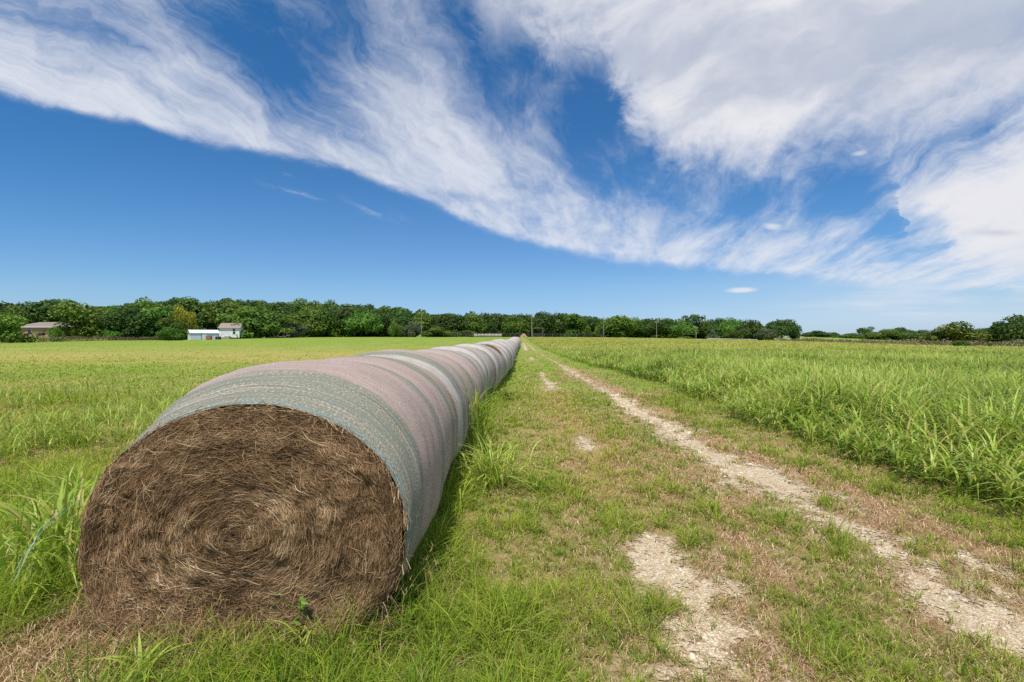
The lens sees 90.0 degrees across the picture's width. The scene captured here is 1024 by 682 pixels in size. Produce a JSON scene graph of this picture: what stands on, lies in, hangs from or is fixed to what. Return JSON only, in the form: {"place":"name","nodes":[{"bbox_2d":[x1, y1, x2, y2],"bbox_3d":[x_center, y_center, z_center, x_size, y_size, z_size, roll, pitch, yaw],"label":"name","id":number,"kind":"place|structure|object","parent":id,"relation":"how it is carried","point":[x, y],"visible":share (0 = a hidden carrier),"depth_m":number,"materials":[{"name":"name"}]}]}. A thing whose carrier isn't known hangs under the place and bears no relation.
{"place":"outdoors","nodes":[
{"label":"outdoors","id":0,"kind":"place"},
{"bbox_2d":[16,322,79,336],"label":"brick house","id":1,"kind":"structure","parent":0,"point":[38,327],"depth_m":141.99,"materials":[{"name":"brown"}]},
{"bbox_2d":[14,492,88,560],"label":"tall weed grass","id":2,"kind":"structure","parent":0,"point":[65,527],"depth_m":3.31,"materials":[{"name":"green plant"}]},
{"bbox_2d":[0,361,257,599],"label":"weedy grass","id":3,"kind":"structure","parent":0,"point":[21,438],"depth_m":8.23,"materials":[{"name":"green plant"}]},
{"bbox_2d":[493,386,517,399],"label":"tall weed grass","id":4,"kind":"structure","parent":0,"point":[505,392],"depth_m":13.11,"materials":[{"name":"green plant"}]},
{"bbox_2d":[451,431,564,514],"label":"tall weed grass","id":5,"kind":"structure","parent":0,"point":[492,468],"depth_m":5.51,"materials":[{"name":"green plant"}]},
{"bbox_2d":[0,336,1023,681],"bbox_3d":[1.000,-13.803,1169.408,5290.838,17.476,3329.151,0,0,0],"label":"ground","id":6,"kind":"structure","parent":0,"point":[206,348],"depth_m":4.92,"materials":[{"name":"green plant"}]},
{"bbox_2d":[0,301,15,313],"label":"tree","id":7,"kind":"object","parent":6,"relation":"on","point":[2,305],"visible":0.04,"depth_m":189.17,"materials":[{"name":"green plant"}]},
{"bbox_2d":[0,313,40,342],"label":"tree","id":8,"kind":"object","parent":6,"relation":"on","point":[9,323],"visible":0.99,"depth_m":116.37,"materials":[{"name":"green plant"}]},
{"bbox_2d":[0,305,48,329],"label":"tree","id":9,"kind":"object","parent":6,"relation":"on","point":[21,311],"visible":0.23,"depth_m":172.96,"materials":[{"name":"green plant"}]},
{"bbox_2d":[0,299,78,323],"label":"tree","id":10,"kind":"object","parent":6,"relation":"on","point":[42,307],"visible":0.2,"depth_m":177.70,"materials":[{"name":"green plant"}]},
{"bbox_2d":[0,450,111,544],"bbox_3d":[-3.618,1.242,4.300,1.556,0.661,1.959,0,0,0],"label":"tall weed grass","id":11,"kind":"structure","parent":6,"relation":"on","point":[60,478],"depth_m":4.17,"materials":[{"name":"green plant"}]},
{"bbox_2d":[47,327,64,340],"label":"shrub","id":12,"kind":"object","parent":6,"relation":"on","point":[57,332],"visible":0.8,"depth_m":127.60,"materials":[{"name":"green plant"}]},
{"bbox_2d":[0,454,140,628],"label":"tall weed grass","id":13,"kind":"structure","parent":6,"relation":"on","point":[64,498],"depth_m":3.28,"materials":[{"name":"green plant"}]},
{"bbox_2d":[44,300,109,336],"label":"tree","id":14,"kind":"object","parent":6,"relation":"on","point":[80,315],"visible":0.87,"depth_m":133.42,"materials":[{"name":"green plant"}]},
{"bbox_2d":[1,335,185,342],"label":"overgrown fence","id":15,"kind":"object","parent":6,"relation":"on","point":[49,339],"visible":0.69,"depth_m":128.78,"materials":[{"name":"green plant"}]},
{"bbox_2d":[80,306,118,334],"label":"tree","id":16,"kind":"object","parent":6,"relation":"on","point":[111,310],"depth_m":149.25,"materials":[{"name":"green plant"}]},
{"bbox_2d":[103,329,123,338],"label":"shrub","id":17,"kind":"object","parent":6,"relation":"on","point":[112,333],"visible":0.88,"depth_m":132.34,"materials":[{"name":"green plant"}]},
{"bbox_2d":[90,303,155,337],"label":"tree","id":18,"kind":"object","parent":6,"relation":"on","point":[125,321],"visible":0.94,"depth_m":134.22,"materials":[{"name":"green plant"}]},
{"bbox_2d":[79,633,196,681],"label":"tall weed grass","id":19,"kind":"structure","parent":6,"relation":"on","point":[140,652],"depth_m":2.40,"materials":[{"name":"green plant"}]},
{"bbox_2d":[31,583,263,679],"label":"seeding grass","id":20,"kind":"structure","parent":6,"relation":"on","point":[158,617],"depth_m":2.46,"materials":[{"name":"green plant"}]},
{"bbox_2d":[132,296,163,312],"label":"tree","id":21,"kind":"object","parent":6,"relation":"on","point":[141,304],"visible":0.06,"depth_m":174.30,"materials":[{"name":"green plant"}]},
{"bbox_2d":[134,307,180,338],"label":"tree","id":22,"kind":"object","parent":6,"relation":"on","point":[154,314],"visible":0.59,"depth_m":138.85,"materials":[{"name":"green plant"}]},
{"bbox_2d":[155,326,185,340],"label":"shrub","id":23,"kind":"object","parent":6,"relation":"on","point":[167,333],"visible":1,"depth_m":129.28,"materials":[{"name":"green plant"}]},
{"bbox_2d":[154,317,188,339],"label":"tree","id":24,"kind":"object","parent":6,"relation":"on","point":[170,322],"visible":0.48,"depth_m":138.19,"materials":[{"name":"green plant"}]},
{"bbox_2d":[169,305,198,338],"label":"tree","id":25,"kind":"object","parent":6,"relation":"on","point":[185,316],"visible":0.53,"depth_m":144.07,"materials":[{"name":"yellow plant"}]},
{"bbox_2d":[174,296,210,314],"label":"tree","id":26,"kind":"object","parent":6,"relation":"on","point":[191,305],"visible":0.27,"depth_m":167.17,"materials":[{"name":"green plant"}]},
{"bbox_2d":[187,330,219,339],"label":"white shed","id":27,"kind":"structure","parent":6,"relation":"on","point":[197,334],"depth_m":136.43,"materials":[{"name":"white metal"}]},
{"bbox_2d":[194,311,218,329],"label":"tree","id":28,"kind":"object","parent":6,"relation":"on","point":[197,319],"visible":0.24,"depth_m":162.30,"materials":[{"name":"green plant"}]},
{"bbox_2d":[197,300,252,329],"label":"tree","id":29,"kind":"object","parent":6,"relation":"on","point":[226,307],"visible":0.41,"depth_m":162.39,"materials":[{"name":"green plant"}]},
{"bbox_2d":[14,360,443,679],"bbox_3d":[-1.516,0.882,3.232,2.200,1.482,1.939,0,0,2],"label":"round hay bale","id":30,"kind":"object","parent":6,"relation":"on","point":[211,491],"visible":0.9,"depth_m":2.73},
{"bbox_2d":[218,323,244,338],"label":"house","id":31,"kind":"structure","parent":6,"relation":"on","point":[228,331],"depth_m":150.41,"materials":[{"name":"white paint"}]},
{"bbox_2d":[214,306,285,337],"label":"tree","id":32,"kind":"object","parent":6,"relation":"on","point":[250,318],"visible":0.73,"depth_m":156.11,"materials":[{"name":"green plant"}]},
{"bbox_2d":[252,304,290,335],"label":"tree","id":33,"kind":"object","parent":6,"relation":"on","point":[261,308],"visible":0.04,"depth_m":175.09,"materials":[{"name":"green plant"}]},
{"bbox_2d":[254,314,300,337],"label":"tree","id":34,"kind":"object","parent":6,"relation":"on","point":[282,319],"visible":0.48,"depth_m":161.19,"materials":[{"name":"green plant"}]},
{"bbox_2d":[271,591,308,631],"bbox_3d":[-1.133,1.436,2.610,0.240,0.287,0.103,0,0,25],"label":"broadleaf weed","id":35,"kind":"object","parent":6,"relation":"on","point":[303,601],"visible":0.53,"depth_m":2.59,"materials":[{"name":"green plant"}]},
{"bbox_2d":[281,320,307,337],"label":"shrub","id":36,"kind":"object","parent":6,"relation":"on","point":[300,330],"visible":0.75,"depth_m":165.33,"materials":[{"name":"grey plant"}]},
{"bbox_2d":[184,600,420,681],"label":"seeding grass","id":37,"kind":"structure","parent":6,"relation":"on","point":[293,648],"depth_m":2.40,"materials":[{"name":"green plant"}]},
{"bbox_2d":[291,307,324,336],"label":"tree","id":38,"kind":"object","parent":6,"relation":"on","point":[300,315],"visible":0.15,"depth_m":181.84,"materials":[{"name":"green plant"}]},
{"bbox_2d":[271,607,366,648],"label":"tall weed grass","id":39,"kind":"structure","parent":6,"relation":"on","point":[314,632],"depth_m":2.54,"materials":[{"name":"green plant"}]},
{"bbox_2d":[300,308,343,336],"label":"tree","id":40,"kind":"object","parent":6,"relation":"on","point":[319,323],"visible":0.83,"depth_m":179.27,"materials":[{"name":"green plant"}]},
{"bbox_2d":[324,307,358,336],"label":"tree","id":41,"kind":"object","parent":6,"relation":"on","point":[340,313],"visible":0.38,"depth_m":184.12,"materials":[{"name":"green plant"}]},
{"bbox_2d":[250,356,455,515],"bbox_3d":[-1.477,0.869,4.880,1.827,1.447,1.430,0,0,-1],"label":"round hay bale","id":42,"kind":"object","parent":6,"relation":"on","point":[431,388],"visible":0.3,"depth_m":4.63},
{"bbox_2d":[281,572,432,657],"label":"seeding grass","id":43,"kind":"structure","parent":6,"relation":"on","point":[371,617],"depth_m":2.57,"materials":[{"name":"green plant"}]},
{"bbox_2d":[339,308,383,336],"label":"tree","id":44,"kind":"object","parent":6,"relation":"on","point":[361,322],"visible":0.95,"depth_m":184.39,"materials":[{"name":"green plant"}]},
{"bbox_2d":[362,310,399,336],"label":"tree","id":45,"kind":"object","parent":6,"relation":"on","point":[386,323],"visible":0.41,"depth_m":191.64,"materials":[{"name":"green plant"}]},
{"bbox_2d":[388,322,404,336],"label":"shrub","id":46,"kind":"object","parent":6,"relation":"on","point":[394,329],"visible":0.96,"depth_m":180.45,"materials":[{"name":"green plant"}]},
{"bbox_2d":[16,297,778,338],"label":"woodland","id":47,"kind":"object","parent":6,"relation":"on","point":[293,308],"visible":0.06,"depth_m":274.74,"materials":[{"name":"green plant"}]},
{"bbox_2d":[384,309,415,336],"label":"tree","id":48,"kind":"object","parent":6,"relation":"on","point":[401,318],"visible":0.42,"depth_m":196.73,"materials":[{"name":"green plant"}]},
{"bbox_2d":[354,349,468,461],"bbox_3d":[-1.460,0.844,6.260,1.837,1.475,1.430,0,0,-1],"label":"round hay bale","id":49,"kind":"object","parent":6,"relation":"on","point":[446,375],"visible":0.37,"depth_m":5.81},
{"bbox_2d":[402,321,422,336],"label":"shrub","id":50,"kind":"object","parent":6,"relation":"on","point":[412,329],"visible":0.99,"depth_m":180.22,"materials":[{"name":"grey plant"}]},
{"bbox_2d":[408,311,433,336],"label":"tree","id":51,"kind":"object","parent":6,"relation":"on","point":[417,317],"visible":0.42,"depth_m":198.57,"materials":[{"name":"green plant"}]},
{"bbox_2d":[420,326,453,336],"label":"shrub","id":52,"kind":"object","parent":6,"relation":"on","point":[437,331],"visible":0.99,"depth_m":178.49,"materials":[{"name":"green plant"}]},
{"bbox_2d":[424,313,453,336],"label":"tree","id":53,"kind":"object","parent":6,"relation":"on","point":[442,320],"visible":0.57,"depth_m":198.93,"materials":[{"name":"green plant"}]},
{"bbox_2d":[413,349,483,420],"bbox_3d":[-1.438,0.856,9.094,1.840,1.427,1.431,0,0,1],"label":"round hay bale","id":54,"kind":"object","parent":6,"relation":"on","point":[468,365],"visible":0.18,"depth_m":8.68},
{"bbox_2d":[389,538,510,611],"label":"seeding grass","id":55,"kind":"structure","parent":6,"relation":"on","point":[443,594],"depth_m":3.01,"materials":[{"name":"green plant"}]},
{"bbox_2d":[426,353,474,428],"bbox_3d":[-1.473,0.874,7.641,1.790,1.407,1.431,0,0,0],"label":"round hay bale","id":56,"kind":"object","parent":6,"relation":"on","point":[460,371],"visible":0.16,"depth_m":7.47},
{"bbox_2d":[445,314,471,336],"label":"tree","id":57,"kind":"object","parent":6,"relation":"on","point":[460,323],"visible":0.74,"depth_m":200.72,"materials":[{"name":"green plant"}]},
{"bbox_2d":[430,346,487,395],"bbox_3d":[-1.481,0.832,12.050,1.840,1.432,1.430,0,0,0],"label":"round hay bale","id":58,"kind":"object","parent":6,"relation":"on","point":[474,355],"visible":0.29,"depth_m":11.61},
{"bbox_2d":[453,351,484,394],"bbox_3d":[-1.450,0.878,10.584,1.776,1.366,1.430,0,0,-2],"label":"round hay bale","id":59,"kind":"object","parent":6,"relation":"on","point":[476,364],"visible":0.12,"depth_m":10.45},
{"bbox_2d":[460,313,490,336],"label":"tree","id":60,"kind":"object","parent":6,"relation":"on","point":[475,322],"visible":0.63,"depth_m":202.44,"materials":[{"name":"green plant"}]},
{"bbox_2d":[454,344,500,390],"bbox_3d":[-1.269,0.804,14.885,1.845,1.465,1.430,0,0,4],"label":"round hay bale","id":61,"kind":"object","parent":6,"relation":"on","point":[491,354],"visible":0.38,"depth_m":14.38},
{"bbox_2d":[467,347,493,394],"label":"round hay bale","id":62,"kind":"object","parent":6,"relation":"on","point":[487,361],"visible":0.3,"depth_m":13.19},
{"bbox_2d":[475,312,501,332],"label":"tree","id":63,"kind":"object","parent":6,"relation":"on","point":[487,315],"visible":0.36,"depth_m":204.43,"materials":[{"name":"green plant"}]},
{"bbox_2d":[475,341,509,370],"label":"round hay bale","id":64,"kind":"object","parent":6,"relation":"on","point":[501,346],"visible":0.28,"depth_m":20.38},
{"bbox_2d":[480,344,505,374],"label":"round hay bale","id":65,"kind":"object","parent":6,"relation":"on","point":[499,352],"visible":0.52,"depth_m":17.62},
{"bbox_2d":[460,369,526,460],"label":"tall weed grass","id":66,"kind":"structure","parent":6,"relation":"on","point":[478,417],"depth_m":6.67,"materials":[{"name":"green plant"}]},
{"bbox_2d":[486,346,503,383],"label":"round hay bale","id":67,"kind":"object","parent":6,"relation":"on","point":[501,363],"visible":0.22,"depth_m":16.30},
{"bbox_2d":[492,345,508,377],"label":"round hay bale","id":68,"kind":"object","parent":6,"relation":"on","point":[506,358],"visible":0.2,"depth_m":18.89},
{"bbox_2d":[488,313,516,336],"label":"tree","id":69,"kind":"object","parent":6,"relation":"on","point":[501,319],"visible":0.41,"depth_m":203.72,"materials":[{"name":"green plant"}]},
{"bbox_2d":[493,341,513,369],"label":"round hay bale","id":70,"kind":"object","parent":6,"relation":"on","point":[507,346],"visible":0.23,"depth_m":23.35},
{"bbox_2d":[0,371,1023,681],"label":"dead straw","id":71,"kind":"object","parent":6,"relation":"on","point":[50,645],"visible":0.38,"depth_m":3.43,"materials":[{"name":"beige plant"}]},
{"bbox_2d":[499,313,530,336],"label":"tree","id":72,"kind":"object","parent":6,"relation":"on","point":[513,322],"visible":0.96,"depth_m":202.15,"materials":[{"name":"green plant"}]},
{"bbox_2d":[516,313,533,336],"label":"tree","id":73,"kind":"object","parent":6,"relation":"on","point":[528,318],"visible":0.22,"depth_m":210.72,"materials":[{"name":"green plant"}]},
{"bbox_2d":[529,311,565,336],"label":"tree","id":74,"kind":"object","parent":6,"relation":"on","point":[542,323],"visible":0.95,"depth_m":202.59,"materials":[{"name":"green plant"}]},
{"bbox_2d":[547,313,572,336],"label":"tree","id":75,"kind":"object","parent":6,"relation":"on","point":[556,316],"visible":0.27,"depth_m":206.22,"materials":[{"name":"green plant"}]},
{"bbox_2d":[544,333,588,336],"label":"wire fence","id":76,"kind":"object","parent":6,"relation":"on","point":[564,333],"visible":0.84,"depth_m":182.73,"materials":[{"name":"grey metal"}]},
{"bbox_2d":[559,313,591,336],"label":"tree","id":77,"kind":"object","parent":6,"relation":"on","point":[579,324],"visible":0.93,"depth_m":202.65,"materials":[{"name":"green plant"}]},
{"bbox_2d":[582,316,601,336],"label":"tree","id":78,"kind":"object","parent":6,"relation":"on","point":[593,321],"visible":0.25,"depth_m":214.25,"materials":[{"name":"green plant"}]},
{"bbox_2d":[594,315,637,337],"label":"tree","id":79,"kind":"object","parent":6,"relation":"on","point":[608,327],"visible":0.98,"depth_m":182.63,"materials":[{"name":"green plant"}]},
{"bbox_2d":[626,317,646,337],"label":"tree","id":80,"kind":"object","parent":6,"relation":"on","point":[637,335],"visible":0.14,"depth_m":193.53,"materials":[{"name":"green plant"}]},
{"bbox_2d":[635,318,668,337],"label":"tree","id":81,"kind":"object","parent":6,"relation":"on","point":[648,325],"visible":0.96,"depth_m":187.23,"materials":[{"name":"green plant"}]},
{"bbox_2d":[653,318,674,337],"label":"tree","id":82,"kind":"object","parent":6,"relation":"on","point":[667,322],"visible":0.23,"depth_m":194.85,"materials":[{"name":"green plant"}]},
{"bbox_2d":[668,319,698,336],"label":"tree","id":83,"kind":"object","parent":6,"relation":"on","point":[683,328],"visible":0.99,"depth_m":185.91,"materials":[{"name":"green plant"}]},
{"bbox_2d":[681,314,705,338],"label":"tree","id":84,"kind":"object","parent":6,"relation":"on","point":[694,319],"visible":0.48,"depth_m":197.19,"materials":[{"name":"green plant"}]},
{"bbox_2d":[695,319,711,338],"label":"tree","id":85,"kind":"object","parent":6,"relation":"on","point":[703,325],"visible":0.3,"depth_m":201.60,"materials":[{"name":"green plant"}]},
{"bbox_2d":[704,329,719,338],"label":"shrub","id":86,"kind":"object","parent":6,"relation":"on","point":[713,335],"visible":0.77,"depth_m":167.63,"materials":[{"name":"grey plant"}]},
{"bbox_2d":[706,318,731,339],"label":"tree","id":87,"kind":"object","parent":6,"relation":"on","point":[715,325],"visible":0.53,"depth_m":194.06,"materials":[{"name":"green plant"}]},
{"bbox_2d":[718,316,743,337],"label":"tree","id":88,"kind":"object","parent":6,"relation":"on","point":[726,326],"visible":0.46,"depth_m":190.71,"materials":[{"name":"green plant"}]},
{"bbox_2d":[721,330,743,339],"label":"shrub","id":89,"kind":"object","parent":6,"relation":"on","point":[733,335],"visible":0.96,"depth_m":172.13,"materials":[{"name":"green plant"}]},
{"bbox_2d":[735,319,767,339],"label":"tree","id":90,"kind":"object","parent":6,"relation":"on","point":[749,329],"visible":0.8,"depth_m":173.71,"materials":[{"name":"green plant"}]},
{"bbox_2d":[753,328,778,340],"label":"shrub","id":91,"kind":"object","parent":6,"relation":"on","point":[767,334],"visible":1,"depth_m":167.96,"materials":[{"name":"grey plant"}]},
{"bbox_2d":[526,337,1023,533],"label":"forage crop","id":92,"kind":"object","parent":6,"relation":"on","point":[967,402],"visible":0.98,"depth_m":9.73,"materials":[{"name":"green plant"}]},
{"bbox_2d":[764,319,802,337],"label":"tree","id":93,"kind":"object","parent":6,"relation":"on","point":[786,327],"visible":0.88,"depth_m":178.69,"materials":[{"name":"green plant"}]},
{"bbox_2d":[788,332,800,338],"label":"shrub","id":94,"kind":"object","parent":6,"relation":"on","point":[795,337],"visible":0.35,"depth_m":184.68,"materials":[{"name":"green plant"}]},
{"bbox_2d":[799,330,831,337],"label":"tree","id":95,"kind":"object","parent":6,"relation":"on","point":[816,333],"visible":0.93,"depth_m":231.99,"materials":[{"name":"green plant"}]},
{"bbox_2d":[828,335,868,338],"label":"tree","id":96,"kind":"object","parent":6,"relation":"on","point":[852,336],"visible":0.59,"depth_m":216.02,"materials":[{"name":"green plant"}]},
{"bbox_2d":[856,326,875,334],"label":"tree","id":97,"kind":"object","parent":6,"relation":"on","point":[863,330],"visible":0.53,"depth_m":223.95,"materials":[{"name":"green plant"}]},
{"bbox_2d":[861,329,911,339],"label":"tree","id":98,"kind":"object","parent":6,"relation":"on","point":[884,334],"visible":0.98,"depth_m":196.77,"materials":[{"name":"green plant"}]},
{"bbox_2d":[775,337,1023,346],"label":"overgrown fence","id":99,"kind":"object","parent":6,"relation":"on","point":[945,342],"visible":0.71,"depth_m":94.33,"materials":[{"name":"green plant"}]},
{"bbox_2d":[889,327,919,340],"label":"tree","id":100,"kind":"object","parent":6,"relation":"on","point":[902,330],"visible":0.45,"depth_m":212.20,"materials":[{"name":"green plant"}]},
{"bbox_2d":[912,330,931,340],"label":"tree","id":101,"kind":"object","parent":6,"relation":"on","point":[920,332],"visible":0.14,"depth_m":218.88,"materials":[{"name":"green plant"}]},
{"bbox_2d":[918,321,995,344],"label":"tree","id":102,"kind":"object","parent":6,"relation":"on","point":[951,331],"visible":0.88,"depth_m":94.33,"materials":[{"name":"green plant"}]},
{"bbox_2d":[951,340,975,345],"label":"shrub","id":103,"kind":"object","parent":6,"relation":"on","point":[958,343],"visible":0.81,"depth_m":77.48,"materials":[{"name":"green plant"}]},
{"bbox_2d":[981,321,1005,341],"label":"tree","id":104,"kind":"object","parent":6,"relation":"on","point":[993,323],"visible":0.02,"depth_m":94.25,"materials":[{"name":"green plant"}]},
{"bbox_2d":[987,313,1023,343],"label":"tree","id":105,"kind":"object","parent":6,"relation":"on","point":[1013,329],"visible":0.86,"depth_m":89.00,"materials":[{"name":"green plant"}]},
{"bbox_2d":[0,0,1023,336],"label":"sky","id":106,"kind":"structure","parent":0,"point":[842,167],"materials":[{"name":"blue"}]},
{"bbox_2d":[522,343,1023,681],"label":"dirt track","id":107,"kind":"structure","parent":0,"point":[726,633],"depth_m":3.38,"materials":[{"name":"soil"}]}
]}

